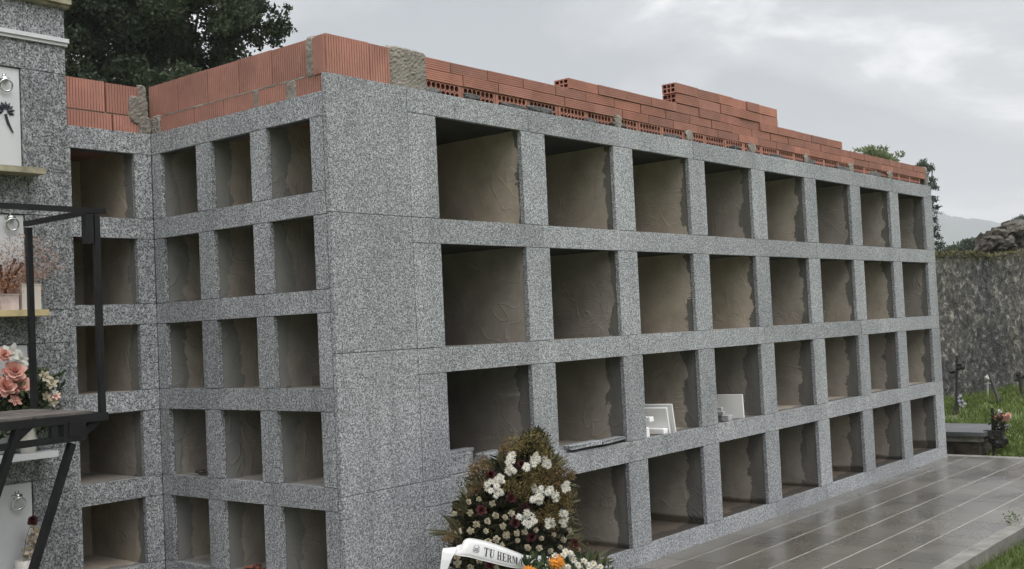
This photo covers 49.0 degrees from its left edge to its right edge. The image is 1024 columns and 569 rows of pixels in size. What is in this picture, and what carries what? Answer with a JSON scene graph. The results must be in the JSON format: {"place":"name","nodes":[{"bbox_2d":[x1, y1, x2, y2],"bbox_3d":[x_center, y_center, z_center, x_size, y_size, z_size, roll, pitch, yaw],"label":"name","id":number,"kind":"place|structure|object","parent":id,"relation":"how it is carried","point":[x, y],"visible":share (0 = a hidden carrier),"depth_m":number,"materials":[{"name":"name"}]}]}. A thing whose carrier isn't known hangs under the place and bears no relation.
{"place":"outdoors","nodes":[
{"label":"outdoors","id":0,"kind":"place"},
{"bbox_2d":[0,0,80,568],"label":"niche block","id":1,"kind":"structure","parent":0,"point":[34,42],"depth_m":5.87,"materials":[{"name":"stone"}]},
{"bbox_2d":[0,254,42,309],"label":"dried flower pot","id":2,"kind":"object","parent":1,"relation":"on","point":[10,301],"visible":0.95,"depth_m":5.65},
{"bbox_2d":[15,515,40,568],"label":"flower vase","id":3,"kind":"object","parent":1,"relation":"on","point":[24,562],"visible":0.91,"depth_m":5.66,"materials":[{"name":"white ceramic"}]},
{"bbox_2d":[0,343,66,453],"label":"flower bouquet","id":4,"kind":"object","parent":1,"relation":"on","point":[14,386],"visible":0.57,"depth_m":5.62,"materials":[{"name":"pink plant"}]},
{"bbox_2d":[0,230,67,309],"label":"dried flower pot","id":5,"kind":"object","parent":1,"relation":"on","point":[23,298],"visible":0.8,"depth_m":5.73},
{"bbox_2d":[66,0,1023,222],"label":"sky","id":6,"kind":"structure","parent":0,"point":[941,82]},
{"bbox_2d":[630,456,1023,568],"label":"pavement","id":7,"kind":"structure","parent":0,"point":[940,550],"depth_m":8.36,"materials":[{"name":"grey tile"}]},
{"bbox_2d":[0,202,108,568],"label":"work platform","id":8,"kind":"structure","parent":7,"relation":"on","point":[66,426],"depth_m":5.00,"materials":[{"name":"black metal"}]},
{"bbox_2d":[66,33,946,568],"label":"niche block","id":9,"kind":"structure","parent":7,"relation":"on","point":[354,291],"depth_m":6.61,"materials":[{"name":"stone"}]},
{"bbox_2d":[426,68,462,86],"bbox_3d":[-0.424,-1.153,6.299,0.118,0.060,0.308,-4,-3,39],"label":"hollow brick","id":10,"kind":"object","parent":9,"relation":"on","point":[443,77],"visible":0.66,"depth_m":6.26,"materials":[{"name":"brick"}]},
{"bbox_2d":[425,57,449,72],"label":"hollow brick","id":11,"kind":"object","parent":10,"relation":"on","point":[437,65],"visible":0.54,"depth_m":6.23,"materials":[{"name":"brick"}]},
{"bbox_2d":[450,451,472,466],"bbox_3d":[-0.359,1.013,6.406,0.074,0.085,0.346,-4,-3,39],"label":"granite offcut","id":12,"kind":"object","parent":9,"relation":"on","point":[461,458],"visible":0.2,"depth_m":6.44,"materials":[{"name":"grey stone"}]},
{"bbox_2d":[450,447,473,454],"bbox_3d":[-0.355,0.961,6.415,0.063,0.020,0.364,-4,-3,38],"label":"granite offcut","id":13,"kind":"object","parent":12,"relation":"on","point":[460,450],"visible":0.5,"depth_m":6.46,"materials":[{"name":"grey stone"}]},
{"bbox_2d":[451,463,480,474],"bbox_3d":[-0.299,1.033,6.272,0.093,0.030,0.304,-4,-3,37],"label":"granite offcut","id":14,"kind":"object","parent":9,"relation":"on","point":[458,469],"visible":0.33,"depth_m":6.24,"materials":[{"name":"grey stone"}]},
{"bbox_2d":[462,76,497,93],"bbox_3d":[-0.225,-1.154,6.538,0.118,0.060,0.305,-4,-3,39],"label":"hollow brick","id":15,"kind":"object","parent":9,"relation":"on","point":[480,85],"visible":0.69,"depth_m":6.50,"materials":[{"name":"brick"}]},
{"bbox_2d":[449,62,486,80],"bbox_3d":[-0.291,-1.216,6.471,0.118,0.062,0.316,-4,-3,40],"label":"hollow brick","id":16,"kind":"object","parent":15,"relation":"on","point":[466,71],"visible":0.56,"depth_m":6.43,"materials":[{"name":"brick"}]},
{"bbox_2d":[475,449,500,463],"bbox_3d":[-0.129,1.014,6.568,0.085,0.075,0.202,-4,-2,30],"label":"granite offcut","id":17,"kind":"object","parent":9,"relation":"on","point":[493,452],"visible":0.33,"depth_m":6.50,"materials":[{"name":"grey stone"}]},
{"bbox_2d":[497,83,532,100],"bbox_3d":[-0.021,-1.155,6.782,0.118,0.060,0.322,-4,-3,39],"label":"hollow brick","id":18,"kind":"object","parent":9,"relation":"on","point":[515,92],"visible":0.7,"depth_m":6.74,"materials":[{"name":"brick"}]},
{"bbox_2d":[487,70,522,87],"bbox_3d":[-0.084,-1.219,6.720,0.118,0.062,0.322,-4,-3,40],"label":"hollow brick","id":19,"kind":"object","parent":18,"relation":"on","point":[501,78],"visible":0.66,"depth_m":6.68,"materials":[{"name":"brick"}]},
{"bbox_2d":[531,91,564,106],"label":"hollow brick","id":20,"kind":"object","parent":9,"relation":"on","point":[545,98],"visible":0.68,"depth_m":7.00,"materials":[{"name":"brick"}]},
{"bbox_2d":[522,78,554,94],"bbox_3d":[0.125,-1.218,6.968,0.118,0.062,0.316,-4,-3,39],"label":"hollow brick","id":21,"kind":"object","parent":20,"relation":"on","point":[536,86],"visible":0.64,"depth_m":6.93,"materials":[{"name":"brick"}]},
{"bbox_2d":[564,97,594,112],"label":"hollow brick","id":22,"kind":"object","parent":9,"relation":"on","point":[579,105],"visible":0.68,"depth_m":7.24,"materials":[{"name":"brick"}]},
{"bbox_2d":[555,85,585,100],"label":"hollow brick","id":23,"kind":"object","parent":22,"relation":"on","point":[570,93],"visible":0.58,"depth_m":7.17,"materials":[{"name":"brick"}]},
{"bbox_2d":[554,78,597,94],"bbox_3d":[0.420,-1.285,7.325,0.118,0.064,0.321,-4,-3,39],"label":"hollow brick","id":24,"kind":"object","parent":23,"relation":"on","point":[579,85],"visible":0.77,"depth_m":7.24,"materials":[{"name":"brick"}]},
{"bbox_2d":[559,440,611,453],"bbox_3d":[0.410,1.038,7.171,0.165,0.022,0.632,-4,-3,37],"label":"granite offcut","id":25,"kind":"object","parent":9,"relation":"on","point":[562,450],"visible":0.3,"depth_m":7.07,"materials":[{"name":"grey stone"}]},
{"bbox_2d":[563,440,601,449],"bbox_3d":[0.445,1.006,7.038,0.072,0.026,0.310,-5,-3,42],"label":"granite offcut","id":26,"kind":"object","parent":25,"relation":"on","point":[582,445],"visible":1,"depth_m":7.00,"materials":[{"name":"grey stone"}]},
{"bbox_2d":[600,436,625,443],"bbox_3d":[0.635,1.010,7.283,0.084,0.020,0.311,-4,-3,34],"label":"granite offcut","id":27,"kind":"object","parent":25,"relation":"on","point":[611,439],"visible":0.87,"depth_m":7.27,"materials":[{"name":"grey stone"}]},
{"bbox_2d":[594,104,621,117],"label":"hollow brick","id":28,"kind":"object","parent":9,"relation":"on","point":[605,110],"visible":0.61,"depth_m":7.49,"materials":[{"name":"brick"}]},
{"bbox_2d":[584,92,613,107],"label":"hollow brick","id":29,"kind":"object","parent":28,"relation":"on","point":[599,100],"visible":0.56,"depth_m":7.43,"materials":[{"name":"brick"}]},
{"bbox_2d":[597,85,625,100],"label":"hollow brick","id":30,"kind":"object","parent":29,"relation":"on","point":[614,93],"visible":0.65,"depth_m":7.53,"materials":[{"name":"brick"}]},
{"bbox_2d":[622,110,648,123],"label":"hollow brick","id":31,"kind":"object","parent":9,"relation":"on","point":[634,116],"visible":0.61,"depth_m":7.75,"materials":[{"name":"brick"}]},
{"bbox_2d":[613,99,639,112],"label":"hollow brick","id":32,"kind":"object","parent":31,"relation":"on","point":[626,106],"visible":0.61,"depth_m":7.68,"materials":[{"name":"brick"}]},
{"bbox_2d":[625,91,651,105],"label":"hollow brick","id":33,"kind":"object","parent":32,"relation":"on","point":[631,97],"visible":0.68,"depth_m":7.79,"materials":[{"name":"brick"}]},
{"bbox_2d":[645,407,670,432],"bbox_3d":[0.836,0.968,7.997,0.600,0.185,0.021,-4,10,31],"label":"marble slab","id":34,"kind":"object","parent":9,"relation":"in","point":[660,416],"depth_m":7.87,"materials":[{"name":"white stone"}]},
{"bbox_2d":[649,428,667,433],"bbox_3d":[0.941,1.032,7.910,0.322,0.039,0.059,-4,-3,37],"label":"marble offcut","id":35,"kind":"object","parent":9,"relation":"on","point":[658,430],"visible":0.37,"depth_m":7.83,"materials":[{"name":"white stone"}]},
{"bbox_2d":[648,115,672,128],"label":"hollow brick","id":36,"kind":"object","parent":9,"relation":"on","point":[660,122],"visible":0.57,"depth_m":8.00,"materials":[{"name":"brick"}]},
{"bbox_2d":[640,105,664,118],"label":"hollow brick","id":37,"kind":"object","parent":36,"relation":"on","point":[652,111],"visible":0.62,"depth_m":7.92,"materials":[{"name":"brick"}]},
{"bbox_2d":[649,97,675,111],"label":"hollow brick","id":38,"kind":"object","parent":37,"relation":"on","point":[663,104],"visible":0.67,"depth_m":8.03,"materials":[{"name":"brick"}]},
{"bbox_2d":[645,404,675,431],"bbox_3d":[0.877,0.959,8.066,0.620,0.205,0.014,-4,11,32],"label":"marble slab","id":39,"kind":"object","parent":9,"relation":"in","point":[671,417],"depth_m":7.91,"materials":[{"name":"white stone"}]},
{"bbox_2d":[673,121,696,132],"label":"hollow brick","id":40,"kind":"object","parent":9,"relation":"on","point":[680,126],"visible":0.59,"depth_m":8.24,"materials":[{"name":"brick"}]},
{"bbox_2d":[665,110,688,123],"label":"hollow brick","id":41,"kind":"object","parent":40,"relation":"on","point":[675,116],"visible":0.5,"depth_m":8.17,"materials":[{"name":"brick"}]},
{"bbox_2d":[676,103,698,116],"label":"hollow brick","id":42,"kind":"object","parent":41,"relation":"on","point":[686,110],"visible":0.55,"depth_m":8.30,"materials":[{"name":"brick"}]},
{"bbox_2d":[663,93,699,107],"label":"hollow brick","id":43,"kind":"object","parent":42,"relation":"on","point":[682,99],"visible":0.81,"depth_m":8.26,"materials":[{"name":"brick"}]},
{"bbox_2d":[662,82,698,97],"bbox_3d":[1.250,-1.434,8.334,0.118,0.072,0.325,-4,-3,39],"label":"hollow brick","id":44,"kind":"object","parent":43,"relation":"on","point":[674,87],"visible":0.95,"depth_m":8.24,"materials":[{"name":"brick"}]},
{"bbox_2d":[695,125,717,137],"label":"hollow brick","id":45,"kind":"object","parent":9,"relation":"on","point":[705,131],"visible":0.55,"depth_m":8.51,"materials":[{"name":"brick"}]},
{"bbox_2d":[689,115,710,127],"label":"hollow brick","id":46,"kind":"object","parent":45,"relation":"on","point":[698,121],"visible":0.56,"depth_m":8.43,"materials":[{"name":"brick"}]},
{"bbox_2d":[698,108,720,121],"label":"hollow brick","id":47,"kind":"object","parent":46,"relation":"on","point":[708,115],"visible":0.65,"depth_m":8.53,"materials":[{"name":"brick"}]},
{"bbox_2d":[699,99,719,112],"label":"hollow brick","id":48,"kind":"object","parent":47,"relation":"on","point":[709,106],"visible":0.57,"depth_m":8.56,"materials":[{"name":"brick"}]},
{"bbox_2d":[698,89,718,102],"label":"hollow brick","id":49,"kind":"object","parent":48,"relation":"on","point":[708,96],"visible":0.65,"depth_m":8.55,"materials":[{"name":"brick"}]},
{"bbox_2d":[722,414,732,421],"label":"stone offcut","id":50,"kind":"object","parent":9,"relation":"on","point":[727,417],"visible":1,"depth_m":8.52,"materials":[{"name":"grey stone"}]},
{"bbox_2d":[717,130,738,141],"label":"hollow brick","id":51,"kind":"object","parent":9,"relation":"on","point":[727,136],"visible":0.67,"depth_m":8.76,"materials":[{"name":"brick"}]},
{"bbox_2d":[711,120,731,132],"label":"hollow brick","id":52,"kind":"object","parent":51,"relation":"on","point":[721,126],"visible":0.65,"depth_m":8.68,"materials":[{"name":"brick"}]},
{"bbox_2d":[720,114,739,125],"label":"hollow brick","id":53,"kind":"object","parent":52,"relation":"on","point":[731,120],"visible":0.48,"depth_m":8.80,"materials":[{"name":"brick"}]},
{"bbox_2d":[720,104,741,117],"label":"hollow brick","id":54,"kind":"object","parent":53,"relation":"on","point":[730,111],"visible":0.59,"depth_m":8.80,"materials":[{"name":"brick"}]},
{"bbox_2d":[718,94,732,106],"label":"hollow brick","id":55,"kind":"object","parent":54,"relation":"on","point":[725,100],"visible":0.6,"depth_m":8.76,"materials":[{"name":"brick"}]},
{"bbox_2d":[733,98,745,109],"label":"hollow brick","id":56,"kind":"object","parent":54,"relation":"on","point":[739,104],"visible":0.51,"depth_m":8.95,"materials":[{"name":"brick"}]},
{"bbox_2d":[717,394,744,417],"bbox_3d":[1.570,0.966,8.904,0.550,0.185,0.023,-4,2,30],"label":"marble slab","id":57,"kind":"object","parent":9,"relation":"in","point":[733,404],"depth_m":8.80,"materials":[{"name":"white stone"}]},
{"bbox_2d":[738,134,757,145],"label":"hollow brick","id":58,"kind":"object","parent":9,"relation":"on","point":[745,139],"visible":0.54,"depth_m":8.99,"materials":[{"name":"brick"}]},
{"bbox_2d":[732,125,751,136],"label":"hollow brick","id":59,"kind":"object","parent":58,"relation":"on","point":[741,130],"visible":0.48,"depth_m":8.94,"materials":[{"name":"brick"}]},
{"bbox_2d":[739,119,758,130],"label":"hollow brick","id":60,"kind":"object","parent":59,"relation":"on","point":[749,124],"visible":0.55,"depth_m":9.06,"materials":[{"name":"brick"}]},
{"bbox_2d":[740,109,759,122],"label":"hollow brick","id":61,"kind":"object","parent":60,"relation":"on","point":[750,116],"visible":0.57,"depth_m":9.06,"materials":[{"name":"brick"}]},
{"bbox_2d":[745,101,759,112],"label":"hollow brick","id":62,"kind":"object","parent":61,"relation":"on","point":[752,107],"visible":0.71,"depth_m":9.09,"materials":[{"name":"brick"}]},
{"bbox_2d":[758,139,775,148],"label":"hollow brick","id":63,"kind":"object","parent":9,"relation":"on","point":[767,144],"visible":0.59,"depth_m":9.26,"materials":[{"name":"brick"}]},
{"bbox_2d":[751,129,769,140],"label":"hollow brick","id":64,"kind":"object","parent":63,"relation":"on","point":[760,135],"visible":0.59,"depth_m":9.19,"materials":[{"name":"brick"}]},
{"bbox_2d":[758,123,778,134],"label":"hollow brick","id":65,"kind":"object","parent":64,"relation":"on","point":[766,128],"visible":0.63,"depth_m":9.29,"materials":[{"name":"brick"}]},
{"bbox_2d":[759,114,777,126],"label":"hollow brick","id":66,"kind":"object","parent":65,"relation":"on","point":[768,120],"visible":0.56,"depth_m":9.32,"materials":[{"name":"brick"}]},
{"bbox_2d":[758,105,776,117],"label":"hollow brick","id":67,"kind":"object","parent":66,"relation":"on","point":[768,111],"visible":0.51,"depth_m":9.32,"materials":[{"name":"brick"}]},
{"bbox_2d":[775,142,793,152],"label":"hollow brick","id":68,"kind":"object","parent":9,"relation":"on","point":[784,147],"visible":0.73,"depth_m":9.51,"materials":[{"name":"brick"}]},
{"bbox_2d":[770,133,787,143],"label":"hollow brick","id":69,"kind":"object","parent":68,"relation":"on","point":[778,138],"visible":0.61,"depth_m":9.44,"materials":[{"name":"brick"}]},
{"bbox_2d":[778,127,795,137],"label":"hollow brick","id":70,"kind":"object","parent":69,"relation":"on","point":[787,133],"visible":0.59,"depth_m":9.55,"materials":[{"name":"brick"}]},
{"bbox_2d":[794,146,810,155],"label":"hollow brick","id":71,"kind":"object","parent":9,"relation":"on","point":[800,151],"visible":0.56,"depth_m":9.76,"materials":[{"name":"brick"}]},
{"bbox_2d":[787,137,804,147],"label":"hollow brick","id":72,"kind":"object","parent":71,"relation":"on","point":[796,142],"visible":0.59,"depth_m":9.69,"materials":[{"name":"brick"}]},
{"bbox_2d":[794,131,810,141],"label":"hollow brick","id":73,"kind":"object","parent":72,"relation":"on","point":[803,136],"visible":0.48,"depth_m":9.81,"materials":[{"name":"brick"}]},
{"bbox_2d":[810,149,825,158],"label":"hollow brick","id":74,"kind":"object","parent":9,"relation":"on","point":[817,154],"visible":0.58,"depth_m":10.01,"materials":[{"name":"brick"}]},
{"bbox_2d":[805,141,820,150],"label":"hollow brick","id":75,"kind":"object","parent":74,"relation":"on","point":[812,146],"visible":0.53,"depth_m":9.94,"materials":[{"name":"brick"}]},
{"bbox_2d":[811,135,826,145],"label":"hollow brick","id":76,"kind":"object","parent":75,"relation":"on","point":[818,140],"visible":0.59,"depth_m":10.04,"materials":[{"name":"brick"}]},
{"bbox_2d":[824,153,840,161],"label":"hollow brick","id":77,"kind":"object","parent":9,"relation":"on","point":[833,157],"visible":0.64,"depth_m":10.27,"materials":[{"name":"brick"}]},
{"bbox_2d":[820,145,835,154],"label":"hollow brick","id":78,"kind":"object","parent":77,"relation":"on","point":[827,149],"visible":0.55,"depth_m":10.19,"materials":[{"name":"brick"}]},
{"bbox_2d":[827,139,841,148],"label":"hollow brick","id":79,"kind":"object","parent":78,"relation":"on","point":[834,143],"visible":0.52,"depth_m":10.30,"materials":[{"name":"brick"}]},
{"bbox_2d":[840,156,854,164],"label":"hollow brick","id":80,"kind":"object","parent":9,"relation":"on","point":[846,160],"visible":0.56,"depth_m":10.51,"materials":[{"name":"brick"}]},
{"bbox_2d":[835,148,849,157],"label":"hollow brick","id":81,"kind":"object","parent":80,"relation":"on","point":[841,152],"visible":0.52,"depth_m":10.44,"materials":[{"name":"brick"}]},
{"bbox_2d":[854,159,868,167],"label":"hollow brick","id":82,"kind":"object","parent":9,"relation":"on","point":[860,163],"visible":0.56,"depth_m":10.77,"materials":[{"name":"brick"}]},
{"bbox_2d":[850,151,863,160],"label":"hollow brick","id":83,"kind":"object","parent":82,"relation":"on","point":[857,156],"visible":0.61,"depth_m":10.69,"materials":[{"name":"brick"}]},
{"bbox_2d":[868,162,881,170],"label":"hollow brick","id":84,"kind":"object","parent":9,"relation":"on","point":[875,166],"visible":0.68,"depth_m":11.02,"materials":[{"name":"brick"}]},
{"bbox_2d":[863,154,876,162],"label":"hollow brick","id":85,"kind":"object","parent":84,"relation":"on","point":[869,158],"visible":0.55,"depth_m":10.94,"materials":[{"name":"brick"}]},
{"bbox_2d":[880,165,893,172],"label":"hollow brick","id":86,"kind":"object","parent":9,"relation":"on","point":[885,168],"visible":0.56,"depth_m":11.27,"materials":[{"name":"brick"}]},
{"bbox_2d":[877,157,889,165],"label":"hollow brick","id":87,"kind":"object","parent":86,"relation":"on","point":[881,161],"visible":0.5,"depth_m":11.20,"materials":[{"name":"brick"}]},
{"bbox_2d":[428,424,591,568],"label":"funeral wreath","id":88,"kind":"object","parent":7,"relation":"on","point":[511,516],"visible":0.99,"depth_m":5.63,"materials":[{"name":"green plant"}]},
{"bbox_2d":[523,548,614,568],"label":"flower bouquet","id":89,"kind":"object","parent":7,"relation":"on","point":[557,561],"visible":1,"depth_m":5.50,"materials":[{"name":"multicoloured plant"}]},
{"bbox_2d":[932,211,1000,251],"bbox_3d":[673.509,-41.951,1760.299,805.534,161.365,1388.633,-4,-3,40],"label":"hill","id":90,"kind":"structure","parent":0,"point":[954,229],"depth_m":1620.51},
{"bbox_2d":[944,382,1023,568],"bbox_3d":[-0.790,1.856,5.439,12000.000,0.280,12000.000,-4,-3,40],"label":"ground","id":91,"kind":"structure","parent":0,"point":[1015,414],"depth_m":16.44,"materials":[{"name":"green plant"}]},
{"bbox_2d":[63,0,297,117],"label":"evergreen tree","id":92,"kind":"object","parent":91,"relation":"on","point":[138,42],"visible":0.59,"depth_m":20.39,"materials":[{"name":"green plant"}]},
{"bbox_2d":[852,144,906,161],"bbox_3d":[6.352,0.001,18.954,1.095,4.846,0.970,-2,-2,-13],"label":"leafy bush","id":93,"kind":"object","parent":91,"relation":"on","point":[874,152],"visible":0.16,"depth_m":18.84,"materials":[{"name":"green plant"}]},
{"bbox_2d":[915,158,947,251],"bbox_3d":[8.849,-0.103,23.956,0.846,5.193,1.151,-4,-3,40],"label":"conifer tree","id":94,"kind":"object","parent":91,"relation":"on","point":[933,185],"visible":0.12,"depth_m":23.93,"materials":[{"name":"green plant"}]},
{"bbox_2d":[942,241,969,251],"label":"broadleaf tree","id":95,"kind":"object","parent":91,"relation":"on","point":[953,247],"visible":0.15,"depth_m":73.11,"materials":[{"name":"green plant"}]},
{"bbox_2d":[949,355,965,414],"bbox_3d":[6.604,1.530,16.618,0.246,0.958,0.104,-4,-3,40],"label":"iron cross","id":96,"kind":"object","parent":91,"relation":"on","point":[959,366],"visible":0.99,"depth_m":16.61,"materials":[{"name":"black metal"}]},
{"bbox_2d":[957,237,975,250],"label":"broadleaf tree","id":97,"kind":"object","parent":91,"relation":"on","point":[969,244],"visible":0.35,"depth_m":73.04,"materials":[{"name":"green plant"}]},
{"bbox_2d":[945,423,1009,454],"bbox_3d":[4.508,1.937,13.259,2.377,0.526,0.943,-4,-3,40],"label":"stone tomb","id":98,"kind":"object","parent":91,"relation":"on","point":[968,438],"visible":0.17,"depth_m":12.39,"materials":[{"name":"stone"}]},
{"bbox_2d":[933,454,1023,568],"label":"kerb","id":99,"kind":"structure","parent":91,"relation":"on","point":[995,543],"depth_m":7.55,"materials":[{"name":"stone"}]},
{"bbox_2d":[1003,510,1023,525],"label":"weed","id":100,"kind":"object","parent":99,"relation":"on","point":[1012,514],"visible":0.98,"depth_m":8.20,"materials":[{"name":"green plant"}]},
{"bbox_2d":[935,248,1023,397],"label":"cemetery wall","id":101,"kind":"structure","parent":91,"relation":"on","point":[980,294],"depth_m":20.06,"materials":[{"name":"grey stone"}]},
{"bbox_2d":[988,372,1002,403],"bbox_3d":[7.510,1.624,17.541,0.147,0.489,0.379,-3,-2,-4],"label":"leaning post","id":102,"kind":"object","parent":91,"relation":"on","point":[997,396],"visible":0.82,"depth_m":17.50,"materials":[{"name":"stone"}]},
{"bbox_2d":[983,408,1011,455],"bbox_3d":[5.305,1.643,12.233,0.294,0.598,0.184,-4,-3,40],"label":"grave flower stand","id":103,"kind":"object","parent":91,"relation":"on","point":[997,438],"visible":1,"depth_m":12.21,"materials":[{"name":"metal"}]},
{"bbox_2d":[973,219,1023,253],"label":"rock outcrop","id":104,"kind":"object","parent":91,"relation":"on","point":[1008,235],"visible":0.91,"depth_m":22.16,"materials":[{"name":"grey stone"}]},
{"bbox_2d":[1014,371,1023,394],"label":"iron cross","id":105,"kind":"object","parent":91,"relation":"on","point":[1018,377],"visible":0.98,"depth_m":18.26,"materials":[{"name":"black metal"}]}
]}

